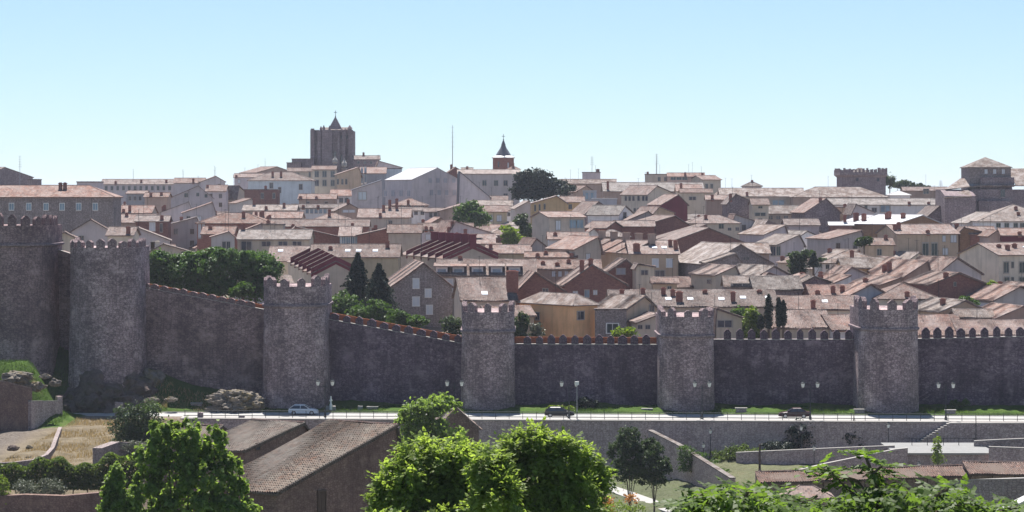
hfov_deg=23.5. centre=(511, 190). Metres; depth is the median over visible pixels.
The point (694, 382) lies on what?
street lamp
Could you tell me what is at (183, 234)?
house
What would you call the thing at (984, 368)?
curtain wall
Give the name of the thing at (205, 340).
curtain wall
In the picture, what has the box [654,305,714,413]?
wall tower
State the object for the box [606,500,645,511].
bush
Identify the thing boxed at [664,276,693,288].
house
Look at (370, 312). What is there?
bush
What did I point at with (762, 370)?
curtain wall
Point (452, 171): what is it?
brick house
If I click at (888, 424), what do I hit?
lamp post
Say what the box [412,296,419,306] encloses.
window
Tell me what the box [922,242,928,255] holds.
window
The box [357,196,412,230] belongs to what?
house
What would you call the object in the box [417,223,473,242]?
house
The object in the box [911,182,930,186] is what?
tree
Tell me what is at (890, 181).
tree
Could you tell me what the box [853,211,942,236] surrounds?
brick house
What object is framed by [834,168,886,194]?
battlemented keep
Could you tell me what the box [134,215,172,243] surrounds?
brick house
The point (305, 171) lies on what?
house
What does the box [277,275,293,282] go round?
house
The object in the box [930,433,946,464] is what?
sapling tree
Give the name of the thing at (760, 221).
stone house
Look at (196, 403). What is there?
stone bench
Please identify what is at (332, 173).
window
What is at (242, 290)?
bush
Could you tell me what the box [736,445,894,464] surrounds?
terrace wall
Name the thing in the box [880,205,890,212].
window
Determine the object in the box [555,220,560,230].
window
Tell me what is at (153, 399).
boulder
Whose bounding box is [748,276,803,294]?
stone house
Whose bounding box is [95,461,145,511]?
poplar tree
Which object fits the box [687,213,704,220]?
house
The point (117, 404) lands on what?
stone pillar
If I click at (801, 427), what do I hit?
lamp post
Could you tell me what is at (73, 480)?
hedge
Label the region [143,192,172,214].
house
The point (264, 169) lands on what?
house
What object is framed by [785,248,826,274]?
tree
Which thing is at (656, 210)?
house
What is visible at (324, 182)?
window
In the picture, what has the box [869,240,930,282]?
house
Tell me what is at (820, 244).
house
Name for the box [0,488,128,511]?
field wall
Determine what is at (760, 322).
cypress tree
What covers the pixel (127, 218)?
house
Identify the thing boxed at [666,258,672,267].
window
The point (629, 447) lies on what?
tree
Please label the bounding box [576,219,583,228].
window
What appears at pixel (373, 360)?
curtain wall
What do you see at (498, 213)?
house
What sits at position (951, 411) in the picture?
stone bench
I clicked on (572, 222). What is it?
window
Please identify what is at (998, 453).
terrace wall
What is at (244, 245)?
window
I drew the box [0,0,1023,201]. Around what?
sky
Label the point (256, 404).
boulder
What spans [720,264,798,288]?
stone house
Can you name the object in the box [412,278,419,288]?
window
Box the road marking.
[341,413,1018,416]
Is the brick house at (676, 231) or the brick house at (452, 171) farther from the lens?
the brick house at (452, 171)
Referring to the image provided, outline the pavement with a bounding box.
[181,416,1023,421]
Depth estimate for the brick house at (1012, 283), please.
464.11 m
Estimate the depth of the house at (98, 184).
700.08 m
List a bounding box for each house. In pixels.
[0,182,122,233]
[26,179,41,184]
[62,230,77,251]
[70,198,107,245]
[76,181,103,189]
[102,169,173,204]
[105,226,140,245]
[121,197,158,213]
[121,202,156,225]
[125,190,149,204]
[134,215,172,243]
[138,209,171,250]
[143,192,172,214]
[149,241,192,276]
[160,201,191,222]
[171,185,213,207]
[171,204,198,250]
[173,178,205,195]
[180,202,216,220]
[189,244,196,251]
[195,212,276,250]
[199,170,225,189]
[200,226,238,250]
[205,179,229,210]
[209,211,236,279]
[228,174,243,210]
[228,198,256,211]
[234,173,265,188]
[234,277,263,303]
[236,219,315,253]
[237,222,261,271]
[240,166,286,172]
[242,197,299,213]
[244,186,279,203]
[247,171,315,203]
[253,200,305,218]
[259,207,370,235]
[262,220,285,228]
[268,245,310,274]
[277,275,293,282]
[286,162,300,166]
[286,247,350,303]
[287,162,311,178]
[291,224,339,242]
[292,159,314,166]
[297,194,338,203]
[299,204,340,218]
[310,227,402,284]
[311,165,337,193]
[314,209,350,218]
[330,189,351,204]
[331,195,357,218]
[334,167,362,188]
[338,226,362,242]
[352,152,380,167]
[356,225,387,242]
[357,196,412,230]
[360,167,386,204]
[375,155,402,167]
[386,168,401,178]
[386,205,423,251]
[387,243,453,327]
[391,198,429,206]
[391,207,424,223]
[401,232,498,271]
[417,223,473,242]
[421,216,443,222]
[423,194,447,220]
[433,256,536,315]
[434,206,491,232]
[437,196,464,222]
[447,164,457,177]
[451,256,518,335]
[456,229,495,246]
[469,200,513,206]
[476,225,491,230]
[479,182,508,199]
[480,305,536,334]
[481,205,508,224]
[485,244,531,258]
[488,224,509,228]
[492,227,508,242]
[502,221,514,224]
[507,163,519,168]
[507,194,512,220]
[509,200,530,223]
[516,270,568,304]
[516,291,600,336]
[518,237,547,250]
[524,235,577,258]
[529,195,568,224]
[530,211,586,245]
[537,259,602,283]
[544,235,603,258]
[546,231,588,245]
[555,258,628,302]
[559,170,616,197]
[559,196,584,210]
[560,185,596,195]
[572,201,603,225]
[582,165,600,178]
[582,190,596,200]
[585,221,623,231]
[586,205,634,223]
[586,227,597,235]
[591,198,617,204]
[594,308,627,336]
[597,284,656,326]
[598,231,655,267]
[600,181,703,204]
[602,239,632,288]
[605,287,776,329]
[606,229,631,238]
[613,213,655,239]
[620,185,675,212]
[622,210,652,219]
[625,225,680,276]
[627,292,655,336]
[630,263,655,288]
[635,206,675,214]
[638,215,690,235]
[644,172,666,181]
[646,194,689,220]
[649,259,679,288]
[656,206,707,239]
[657,211,743,253]
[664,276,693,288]
[666,162,704,181]
[674,183,701,194]
[678,188,712,212]
[678,241,774,277]
[685,214,741,239]
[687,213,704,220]
[688,263,739,288]
[691,175,721,194]
[699,237,743,266]
[704,195,727,214]
[706,305,744,338]
[717,181,803,204]
[720,187,748,217]
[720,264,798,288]
[728,213,754,231]
[731,242,770,259]
[737,224,788,241]
[737,263,791,274]
[741,175,762,187]
[747,191,769,219]
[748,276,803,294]
[750,219,788,227]
[757,233,805,266]
[762,262,775,274]
[763,292,828,338]
[769,205,799,223]
[775,256,809,274]
[776,295,856,313]
[781,218,820,234]
[788,214,815,249]
[789,187,889,204]
[790,190,841,232]
[793,272,807,277]
[800,275,832,294]
[802,284,852,294]
[805,229,863,258]
[814,238,870,275]
[817,272,851,283]
[818,264,868,280]
[821,248,859,256]
[821,314,849,338]
[827,198,934,214]
[827,208,853,230]
[835,257,886,273]
[836,204,846,220]
[840,281,884,305]
[842,203,875,219]
[846,212,874,221]
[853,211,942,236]
[853,274,901,288]
[860,222,895,256]
[867,256,901,272]
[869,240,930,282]
[873,282,936,305]
[875,222,960,256]
[886,191,911,197]
[893,238,922,258]
[900,187,946,197]
[902,270,986,298]
[916,245,984,279]
[917,198,940,221]
[918,280,982,313]
[918,314,959,337]
[949,308,994,318]
[950,211,990,227]
[951,319,994,336]
[954,218,981,256]
[957,242,1023,282]
[965,226,994,245]
[966,283,1023,306]
[969,204,1023,228]
[977,229,999,241]
[982,302,1023,318]
[992,319,1023,335]
[996,228,1023,241]
[997,281,1023,285]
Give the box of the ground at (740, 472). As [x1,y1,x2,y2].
[0,294,1023,511]
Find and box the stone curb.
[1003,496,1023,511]
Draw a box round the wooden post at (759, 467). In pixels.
[758,444,760,470]
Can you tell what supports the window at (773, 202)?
in the house at (778, 196)
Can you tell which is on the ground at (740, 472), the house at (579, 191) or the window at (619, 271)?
the house at (579, 191)
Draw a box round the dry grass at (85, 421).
[1,417,175,477]
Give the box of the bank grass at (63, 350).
[44,346,129,410]
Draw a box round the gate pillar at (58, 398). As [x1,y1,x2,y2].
[55,396,62,413]
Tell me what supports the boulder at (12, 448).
on the ground at (740, 472)
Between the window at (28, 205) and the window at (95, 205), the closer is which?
the window at (28, 205)
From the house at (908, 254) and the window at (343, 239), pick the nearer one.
the house at (908, 254)
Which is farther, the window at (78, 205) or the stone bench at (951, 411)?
the window at (78, 205)
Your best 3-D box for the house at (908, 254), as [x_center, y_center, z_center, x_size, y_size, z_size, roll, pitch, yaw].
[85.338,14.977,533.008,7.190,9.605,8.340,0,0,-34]
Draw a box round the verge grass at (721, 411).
[144,381,1023,414]
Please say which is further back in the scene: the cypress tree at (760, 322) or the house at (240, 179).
the house at (240, 179)
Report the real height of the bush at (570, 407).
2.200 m
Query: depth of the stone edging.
300.50 m
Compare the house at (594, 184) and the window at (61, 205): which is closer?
the window at (61, 205)
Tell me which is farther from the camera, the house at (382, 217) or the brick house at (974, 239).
the house at (382, 217)
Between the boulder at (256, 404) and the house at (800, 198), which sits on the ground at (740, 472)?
the house at (800, 198)
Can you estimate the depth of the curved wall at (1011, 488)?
267.44 m
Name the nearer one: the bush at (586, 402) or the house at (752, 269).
the bush at (586, 402)
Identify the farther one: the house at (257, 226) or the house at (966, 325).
the house at (257, 226)
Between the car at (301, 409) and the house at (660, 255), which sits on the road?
the car at (301, 409)
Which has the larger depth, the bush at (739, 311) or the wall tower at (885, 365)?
the bush at (739, 311)
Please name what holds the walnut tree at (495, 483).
on the ground at (740, 472)
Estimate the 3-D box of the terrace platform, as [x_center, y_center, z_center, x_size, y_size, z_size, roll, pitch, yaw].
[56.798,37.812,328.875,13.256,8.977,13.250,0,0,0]
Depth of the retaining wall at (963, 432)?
338.90 m
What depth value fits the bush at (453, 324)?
384.58 m
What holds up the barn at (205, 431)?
on the ground at (740, 472)
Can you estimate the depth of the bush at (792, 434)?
340.56 m
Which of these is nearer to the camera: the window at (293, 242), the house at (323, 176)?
the window at (293, 242)
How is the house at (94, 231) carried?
on the ground at (740, 472)
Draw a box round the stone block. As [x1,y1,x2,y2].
[326,406,335,411]
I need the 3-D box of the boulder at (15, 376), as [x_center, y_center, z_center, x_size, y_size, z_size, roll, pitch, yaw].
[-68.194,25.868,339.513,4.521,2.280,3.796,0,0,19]
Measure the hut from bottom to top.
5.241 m
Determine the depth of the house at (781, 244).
536.66 m
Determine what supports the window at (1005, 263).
in the house at (999, 261)
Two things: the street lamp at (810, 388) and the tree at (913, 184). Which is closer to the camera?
the street lamp at (810, 388)
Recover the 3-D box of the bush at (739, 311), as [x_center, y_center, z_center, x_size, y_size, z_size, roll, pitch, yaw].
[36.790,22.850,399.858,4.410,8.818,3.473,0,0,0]
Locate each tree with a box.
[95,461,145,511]
[126,416,262,511]
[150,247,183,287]
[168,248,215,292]
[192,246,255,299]
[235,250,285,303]
[333,252,369,307]
[357,263,402,317]
[360,426,518,511]
[370,442,529,511]
[393,391,473,481]
[449,199,491,227]
[477,415,621,511]
[507,167,576,201]
[512,213,531,236]
[603,425,650,511]
[633,436,673,511]
[652,475,821,511]
[756,314,765,331]
[763,294,773,338]
[768,447,1023,511]
[775,297,782,331]
[780,299,787,338]
[804,253,821,275]
[853,236,873,253]
[886,175,896,192]
[893,179,911,189]
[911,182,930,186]
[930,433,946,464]
[985,280,997,284]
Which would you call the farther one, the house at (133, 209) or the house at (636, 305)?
the house at (133, 209)
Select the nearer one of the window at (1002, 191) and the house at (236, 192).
the window at (1002, 191)
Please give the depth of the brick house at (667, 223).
583.89 m
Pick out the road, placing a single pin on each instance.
(578, 415)
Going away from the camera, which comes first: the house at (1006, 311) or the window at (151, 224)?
the house at (1006, 311)
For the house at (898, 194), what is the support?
on the ground at (740, 472)
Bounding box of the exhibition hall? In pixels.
[383,167,456,206]
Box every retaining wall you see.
[180,418,1018,472]
[914,422,1023,442]
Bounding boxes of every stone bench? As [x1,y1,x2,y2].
[190,402,202,405]
[366,406,377,409]
[735,407,746,411]
[853,409,865,412]
[944,409,955,414]
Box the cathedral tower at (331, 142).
[310,110,354,172]
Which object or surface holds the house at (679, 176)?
on the ground at (740, 472)
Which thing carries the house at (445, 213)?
on the ground at (740, 472)
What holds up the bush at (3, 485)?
on the ground at (740, 472)
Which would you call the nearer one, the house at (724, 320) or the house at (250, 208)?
the house at (724, 320)
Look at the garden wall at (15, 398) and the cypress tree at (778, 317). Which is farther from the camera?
the cypress tree at (778, 317)
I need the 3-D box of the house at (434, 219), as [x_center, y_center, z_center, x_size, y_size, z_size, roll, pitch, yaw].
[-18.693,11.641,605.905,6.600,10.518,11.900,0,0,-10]
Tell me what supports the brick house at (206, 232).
on the ground at (740, 472)
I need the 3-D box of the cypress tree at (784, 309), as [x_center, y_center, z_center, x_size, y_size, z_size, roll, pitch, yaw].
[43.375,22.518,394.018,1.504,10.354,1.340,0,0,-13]
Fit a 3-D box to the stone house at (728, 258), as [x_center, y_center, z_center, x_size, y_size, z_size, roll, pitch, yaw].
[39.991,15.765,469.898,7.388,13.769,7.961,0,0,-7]
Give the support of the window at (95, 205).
in the stone house at (71, 207)
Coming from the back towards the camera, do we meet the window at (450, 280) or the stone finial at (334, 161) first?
the stone finial at (334, 161)
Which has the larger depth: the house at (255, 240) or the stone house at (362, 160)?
the stone house at (362, 160)
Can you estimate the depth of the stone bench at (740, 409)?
354.09 m
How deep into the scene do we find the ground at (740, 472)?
342.40 m
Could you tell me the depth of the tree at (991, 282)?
429.48 m
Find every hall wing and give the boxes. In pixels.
[351,179,381,207]
[456,171,491,203]
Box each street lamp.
[315,378,334,416]
[445,379,463,399]
[559,379,577,417]
[692,380,711,418]
[801,380,819,419]
[936,380,955,419]
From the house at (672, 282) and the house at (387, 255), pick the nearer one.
the house at (672, 282)
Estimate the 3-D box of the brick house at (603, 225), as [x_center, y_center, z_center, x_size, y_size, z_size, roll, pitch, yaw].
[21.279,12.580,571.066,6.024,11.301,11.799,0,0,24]
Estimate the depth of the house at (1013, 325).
397.29 m
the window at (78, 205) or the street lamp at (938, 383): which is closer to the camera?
the street lamp at (938, 383)
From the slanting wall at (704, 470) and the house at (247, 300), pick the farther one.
the house at (247, 300)
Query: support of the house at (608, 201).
on the ground at (740, 472)
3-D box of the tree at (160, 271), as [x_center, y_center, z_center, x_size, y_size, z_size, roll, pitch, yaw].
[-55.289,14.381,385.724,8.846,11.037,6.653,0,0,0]
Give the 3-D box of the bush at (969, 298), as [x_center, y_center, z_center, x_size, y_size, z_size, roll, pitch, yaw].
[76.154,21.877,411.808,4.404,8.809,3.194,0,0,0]
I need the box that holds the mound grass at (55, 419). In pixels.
[0,359,72,424]
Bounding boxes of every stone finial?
[332,156,337,172]
[341,158,346,171]
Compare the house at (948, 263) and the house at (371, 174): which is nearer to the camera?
the house at (948, 263)
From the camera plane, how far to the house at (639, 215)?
595.71 m
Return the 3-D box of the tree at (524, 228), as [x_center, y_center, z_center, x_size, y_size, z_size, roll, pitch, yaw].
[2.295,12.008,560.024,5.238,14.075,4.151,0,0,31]
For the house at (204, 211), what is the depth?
665.82 m
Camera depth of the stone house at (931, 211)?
641.00 m
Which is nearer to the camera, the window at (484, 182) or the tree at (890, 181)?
the window at (484, 182)
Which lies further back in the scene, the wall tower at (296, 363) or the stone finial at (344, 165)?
the stone finial at (344, 165)
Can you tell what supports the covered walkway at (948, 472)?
on the ground at (740, 472)
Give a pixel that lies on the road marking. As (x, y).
(577, 414)
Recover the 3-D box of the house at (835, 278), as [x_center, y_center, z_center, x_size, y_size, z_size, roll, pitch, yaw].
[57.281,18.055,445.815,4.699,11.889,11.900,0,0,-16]
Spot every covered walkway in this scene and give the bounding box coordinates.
[755,464,971,511]
[962,461,1023,479]
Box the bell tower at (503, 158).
[492,134,514,168]
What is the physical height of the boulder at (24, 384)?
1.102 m
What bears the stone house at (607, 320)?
on the ground at (740, 472)
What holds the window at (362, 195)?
in the hall wing at (365, 196)
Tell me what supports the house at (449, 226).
on the ground at (740, 472)
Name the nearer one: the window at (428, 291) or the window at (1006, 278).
the window at (428, 291)
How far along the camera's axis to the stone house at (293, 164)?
900.03 m
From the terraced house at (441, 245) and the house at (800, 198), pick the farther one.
the house at (800, 198)
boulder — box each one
[1,370,33,383]
[7,445,19,450]
[18,381,30,386]
[27,381,47,391]
[39,374,51,378]
[49,378,61,386]
[57,386,80,411]
[63,369,158,412]
[142,368,165,386]
[147,397,159,402]
[164,397,177,401]
[204,389,265,412]
[251,400,260,408]
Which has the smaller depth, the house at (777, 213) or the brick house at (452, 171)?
the house at (777, 213)
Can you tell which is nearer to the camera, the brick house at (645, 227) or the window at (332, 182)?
the brick house at (645, 227)
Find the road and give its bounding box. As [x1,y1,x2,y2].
[75,412,1023,418]
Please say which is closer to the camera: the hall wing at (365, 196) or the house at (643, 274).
the house at (643, 274)
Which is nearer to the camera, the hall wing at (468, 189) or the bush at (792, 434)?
the bush at (792, 434)
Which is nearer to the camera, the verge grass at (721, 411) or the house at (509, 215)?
the verge grass at (721, 411)
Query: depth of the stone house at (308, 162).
904.97 m
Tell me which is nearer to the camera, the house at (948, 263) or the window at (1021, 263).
the house at (948, 263)
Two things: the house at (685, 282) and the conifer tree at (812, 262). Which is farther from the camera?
the conifer tree at (812, 262)
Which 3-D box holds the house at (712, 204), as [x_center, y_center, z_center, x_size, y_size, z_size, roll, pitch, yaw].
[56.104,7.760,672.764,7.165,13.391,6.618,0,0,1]
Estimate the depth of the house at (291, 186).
819.94 m
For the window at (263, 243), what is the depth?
519.89 m
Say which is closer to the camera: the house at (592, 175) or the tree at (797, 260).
the tree at (797, 260)
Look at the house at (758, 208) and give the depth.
640.05 m
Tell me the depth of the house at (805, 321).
397.64 m
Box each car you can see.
[288,404,318,414]
[544,406,574,416]
[778,407,808,417]
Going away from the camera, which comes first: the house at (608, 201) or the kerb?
the kerb
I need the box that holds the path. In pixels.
[612,485,671,511]
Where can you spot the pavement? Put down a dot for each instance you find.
(624, 418)
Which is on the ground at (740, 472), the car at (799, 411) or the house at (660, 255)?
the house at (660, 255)
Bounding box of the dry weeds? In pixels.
[143,381,284,411]
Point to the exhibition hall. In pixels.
(424, 185)
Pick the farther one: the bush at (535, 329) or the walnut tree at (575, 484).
the bush at (535, 329)
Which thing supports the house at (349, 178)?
on the ground at (740, 472)
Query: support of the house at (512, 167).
on the ground at (740, 472)
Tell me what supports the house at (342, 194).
on the ground at (740, 472)
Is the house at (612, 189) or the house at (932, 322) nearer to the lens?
the house at (932, 322)
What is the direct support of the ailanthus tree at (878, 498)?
on the ground at (740, 472)
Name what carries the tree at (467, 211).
on the ground at (740, 472)
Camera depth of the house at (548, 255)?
490.30 m
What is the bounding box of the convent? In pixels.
[457,169,520,204]
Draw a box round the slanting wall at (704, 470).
[648,430,735,509]
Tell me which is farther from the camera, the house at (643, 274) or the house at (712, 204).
the house at (712, 204)
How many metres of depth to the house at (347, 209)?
660.71 m
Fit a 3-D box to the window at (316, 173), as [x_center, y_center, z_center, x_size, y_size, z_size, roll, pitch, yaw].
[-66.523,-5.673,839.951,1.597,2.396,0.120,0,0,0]
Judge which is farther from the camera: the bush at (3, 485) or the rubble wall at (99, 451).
the rubble wall at (99, 451)
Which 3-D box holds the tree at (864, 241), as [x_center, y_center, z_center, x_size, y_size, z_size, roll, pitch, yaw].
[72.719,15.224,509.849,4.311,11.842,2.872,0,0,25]
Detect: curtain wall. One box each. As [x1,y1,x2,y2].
[58,249,69,351]
[146,283,263,397]
[329,312,461,403]
[514,334,656,404]
[714,329,853,404]
[918,326,1023,405]
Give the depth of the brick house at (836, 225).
594.99 m
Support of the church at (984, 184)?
on the ground at (740, 472)
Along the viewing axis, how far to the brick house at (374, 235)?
540.45 m
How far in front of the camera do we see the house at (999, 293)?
420.28 m
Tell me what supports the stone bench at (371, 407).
on the ground at (740, 472)
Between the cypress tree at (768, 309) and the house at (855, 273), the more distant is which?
the house at (855, 273)
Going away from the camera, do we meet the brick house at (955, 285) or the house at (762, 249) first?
the brick house at (955, 285)
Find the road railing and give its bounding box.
[184,410,1023,420]
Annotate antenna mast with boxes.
[451,125,453,167]
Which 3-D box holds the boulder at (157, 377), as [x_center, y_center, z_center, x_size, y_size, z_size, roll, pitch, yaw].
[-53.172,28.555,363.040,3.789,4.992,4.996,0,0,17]
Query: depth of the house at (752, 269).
451.12 m
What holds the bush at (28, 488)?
on the ground at (740, 472)
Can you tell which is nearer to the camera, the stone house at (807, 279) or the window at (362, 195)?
the stone house at (807, 279)
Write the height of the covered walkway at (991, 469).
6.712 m
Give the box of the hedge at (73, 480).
[0,451,146,493]
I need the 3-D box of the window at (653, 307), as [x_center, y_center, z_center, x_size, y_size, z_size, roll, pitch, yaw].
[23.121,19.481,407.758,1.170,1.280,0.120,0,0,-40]
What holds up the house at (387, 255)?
on the ground at (740, 472)
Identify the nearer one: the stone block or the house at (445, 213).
the stone block
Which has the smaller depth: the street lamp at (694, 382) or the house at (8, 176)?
the street lamp at (694, 382)
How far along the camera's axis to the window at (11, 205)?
520.27 m
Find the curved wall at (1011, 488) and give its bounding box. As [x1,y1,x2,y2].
[944,477,1023,507]
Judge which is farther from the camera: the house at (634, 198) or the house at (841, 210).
the house at (634, 198)
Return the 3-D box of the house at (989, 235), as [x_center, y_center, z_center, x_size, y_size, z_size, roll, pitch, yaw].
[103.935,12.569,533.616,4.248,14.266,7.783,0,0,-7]
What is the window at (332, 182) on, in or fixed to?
in the house at (323, 176)
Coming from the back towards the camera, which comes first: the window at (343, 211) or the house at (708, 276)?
the window at (343, 211)
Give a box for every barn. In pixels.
[165,424,228,511]
[194,418,309,492]
[217,419,401,511]
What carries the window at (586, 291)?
in the brick house at (589, 280)
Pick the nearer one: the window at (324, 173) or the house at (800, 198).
the house at (800, 198)
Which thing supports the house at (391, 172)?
on the ground at (740, 472)
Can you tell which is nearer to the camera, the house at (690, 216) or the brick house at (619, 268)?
the brick house at (619, 268)
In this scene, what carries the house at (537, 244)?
on the ground at (740, 472)
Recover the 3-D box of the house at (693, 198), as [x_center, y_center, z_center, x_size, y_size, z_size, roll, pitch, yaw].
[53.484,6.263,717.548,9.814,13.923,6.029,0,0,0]
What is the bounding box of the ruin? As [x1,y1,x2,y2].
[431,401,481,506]
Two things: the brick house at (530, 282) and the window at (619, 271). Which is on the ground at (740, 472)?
the brick house at (530, 282)
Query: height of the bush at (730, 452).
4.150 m
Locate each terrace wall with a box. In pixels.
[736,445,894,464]
[974,438,1023,447]
[989,446,1023,460]
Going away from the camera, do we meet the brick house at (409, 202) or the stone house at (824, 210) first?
the stone house at (824, 210)
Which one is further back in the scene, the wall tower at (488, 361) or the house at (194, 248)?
the house at (194, 248)
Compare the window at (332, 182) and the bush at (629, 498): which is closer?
the bush at (629, 498)
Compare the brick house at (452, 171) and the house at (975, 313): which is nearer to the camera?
the house at (975, 313)
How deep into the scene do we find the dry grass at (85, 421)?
316.01 m
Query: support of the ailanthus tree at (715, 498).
on the ground at (740, 472)
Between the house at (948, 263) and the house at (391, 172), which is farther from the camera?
the house at (391, 172)
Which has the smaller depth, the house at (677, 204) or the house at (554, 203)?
the house at (554, 203)
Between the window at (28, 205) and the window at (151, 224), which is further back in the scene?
the window at (151, 224)
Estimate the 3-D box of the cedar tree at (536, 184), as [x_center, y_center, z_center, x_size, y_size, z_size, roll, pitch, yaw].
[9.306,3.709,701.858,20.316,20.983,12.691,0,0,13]
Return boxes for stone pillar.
[115,402,122,416]
[197,412,202,417]
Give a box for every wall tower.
[0,212,64,378]
[68,237,149,387]
[262,273,332,408]
[460,301,515,410]
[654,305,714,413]
[848,296,919,414]
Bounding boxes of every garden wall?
[0,380,31,431]
[28,401,60,429]
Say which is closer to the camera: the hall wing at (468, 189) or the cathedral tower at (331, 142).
the hall wing at (468, 189)
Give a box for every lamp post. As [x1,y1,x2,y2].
[709,427,711,459]
[799,424,802,448]
[886,422,889,442]
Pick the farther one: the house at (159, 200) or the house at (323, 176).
the house at (323, 176)
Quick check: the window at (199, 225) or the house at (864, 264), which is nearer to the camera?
the house at (864, 264)
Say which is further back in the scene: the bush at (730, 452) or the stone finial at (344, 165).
the stone finial at (344, 165)
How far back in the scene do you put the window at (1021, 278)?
472.10 m
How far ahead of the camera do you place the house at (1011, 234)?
528.01 m
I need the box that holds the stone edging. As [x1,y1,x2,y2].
[0,427,61,468]
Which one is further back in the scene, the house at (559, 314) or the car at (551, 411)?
the house at (559, 314)
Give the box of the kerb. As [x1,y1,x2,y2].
[168,412,1023,415]
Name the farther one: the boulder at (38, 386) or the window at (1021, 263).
the window at (1021, 263)
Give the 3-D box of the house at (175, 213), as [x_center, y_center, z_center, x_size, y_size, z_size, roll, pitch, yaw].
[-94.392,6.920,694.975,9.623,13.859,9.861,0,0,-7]
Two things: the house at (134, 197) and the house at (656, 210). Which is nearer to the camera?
the house at (656, 210)
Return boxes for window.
[9,203,13,210]
[26,203,31,210]
[43,203,48,210]
[59,203,64,210]
[76,203,80,210]
[93,203,97,210]
[149,220,154,230]
[160,223,162,232]
[173,228,177,234]
[198,222,200,238]
[240,241,251,250]
[261,241,270,246]
[278,241,287,244]
[292,241,301,244]
[314,171,318,177]
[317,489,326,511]
[322,171,326,177]
[322,180,326,186]
[330,171,334,177]
[330,180,334,186]
[341,237,345,242]
[342,210,355,212]
[358,191,366,200]
[364,167,366,183]
[383,190,387,196]
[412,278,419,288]
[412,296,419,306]
[425,288,431,297]
[426,305,432,314]
[444,278,452,291]
[482,180,486,185]
[496,215,501,221]
[535,312,539,320]
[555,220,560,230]
[569,219,575,228]
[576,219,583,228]
[577,311,584,319]
[584,289,589,297]
[606,323,618,333]
[616,268,625,274]
[641,270,647,274]
[649,305,654,311]
[652,258,658,267]
[654,270,664,276]
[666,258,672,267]
[716,320,732,327]
[731,283,751,285]
[754,212,766,215]
[770,246,775,256]
[771,200,784,204]
[776,245,780,255]
[877,249,881,255]
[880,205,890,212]
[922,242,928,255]
[931,242,937,255]
[942,248,947,254]
[950,235,956,242]
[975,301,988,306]
[1000,189,1005,197]
[1003,261,1008,273]
[1004,276,1009,281]
[1019,261,1023,273]
[1019,276,1023,281]
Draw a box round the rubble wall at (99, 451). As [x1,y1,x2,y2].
[93,441,164,488]
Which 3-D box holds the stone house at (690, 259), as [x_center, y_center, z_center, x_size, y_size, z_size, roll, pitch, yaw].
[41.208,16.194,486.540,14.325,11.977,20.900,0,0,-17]
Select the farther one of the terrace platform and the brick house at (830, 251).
the brick house at (830, 251)
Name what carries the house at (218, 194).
on the ground at (740, 472)
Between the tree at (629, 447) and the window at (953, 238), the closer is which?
the tree at (629, 447)
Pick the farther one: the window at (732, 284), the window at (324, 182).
the window at (324, 182)
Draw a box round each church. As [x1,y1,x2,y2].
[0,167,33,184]
[935,157,1023,225]
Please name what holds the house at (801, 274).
on the ground at (740, 472)
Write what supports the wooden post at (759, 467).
on the ground at (740, 472)
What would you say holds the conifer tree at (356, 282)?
on the ground at (740, 472)
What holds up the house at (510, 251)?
on the ground at (740, 472)
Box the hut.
[779,485,832,508]
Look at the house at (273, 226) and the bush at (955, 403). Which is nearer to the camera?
the bush at (955, 403)
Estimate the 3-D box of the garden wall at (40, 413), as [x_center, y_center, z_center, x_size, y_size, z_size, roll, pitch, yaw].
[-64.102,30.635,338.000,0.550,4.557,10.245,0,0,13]
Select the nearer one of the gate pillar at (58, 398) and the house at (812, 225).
the gate pillar at (58, 398)
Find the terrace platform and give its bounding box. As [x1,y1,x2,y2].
[880,438,988,464]
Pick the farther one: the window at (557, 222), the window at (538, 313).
the window at (557, 222)
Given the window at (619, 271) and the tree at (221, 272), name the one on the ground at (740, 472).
the tree at (221, 272)
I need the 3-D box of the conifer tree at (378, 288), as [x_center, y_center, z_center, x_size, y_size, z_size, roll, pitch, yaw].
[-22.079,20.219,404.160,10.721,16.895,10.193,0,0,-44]
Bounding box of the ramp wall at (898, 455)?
[801,448,907,468]
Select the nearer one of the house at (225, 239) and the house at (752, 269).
the house at (752, 269)
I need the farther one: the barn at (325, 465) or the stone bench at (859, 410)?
the stone bench at (859, 410)
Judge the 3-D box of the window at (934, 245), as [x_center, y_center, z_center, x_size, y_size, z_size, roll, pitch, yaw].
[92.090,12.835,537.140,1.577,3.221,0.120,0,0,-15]
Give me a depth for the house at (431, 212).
660.05 m
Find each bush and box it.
[0,474,10,504]
[9,479,42,493]
[34,476,68,494]
[104,397,168,442]
[110,437,159,456]
[226,281,255,299]
[332,289,366,315]
[345,297,394,321]
[386,308,430,327]
[439,314,461,335]
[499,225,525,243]
[514,310,531,336]
[528,322,544,336]
[546,404,574,410]
[575,396,598,408]
[599,493,639,511]
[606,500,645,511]
[610,326,640,336]
[676,445,729,472]
[711,442,765,461]
[730,305,747,337]
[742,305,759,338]
[758,439,794,450]
[782,418,815,448]
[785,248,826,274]
[842,416,862,445]
[949,398,970,407]
[958,296,980,304]
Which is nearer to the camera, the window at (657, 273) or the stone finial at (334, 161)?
the window at (657, 273)

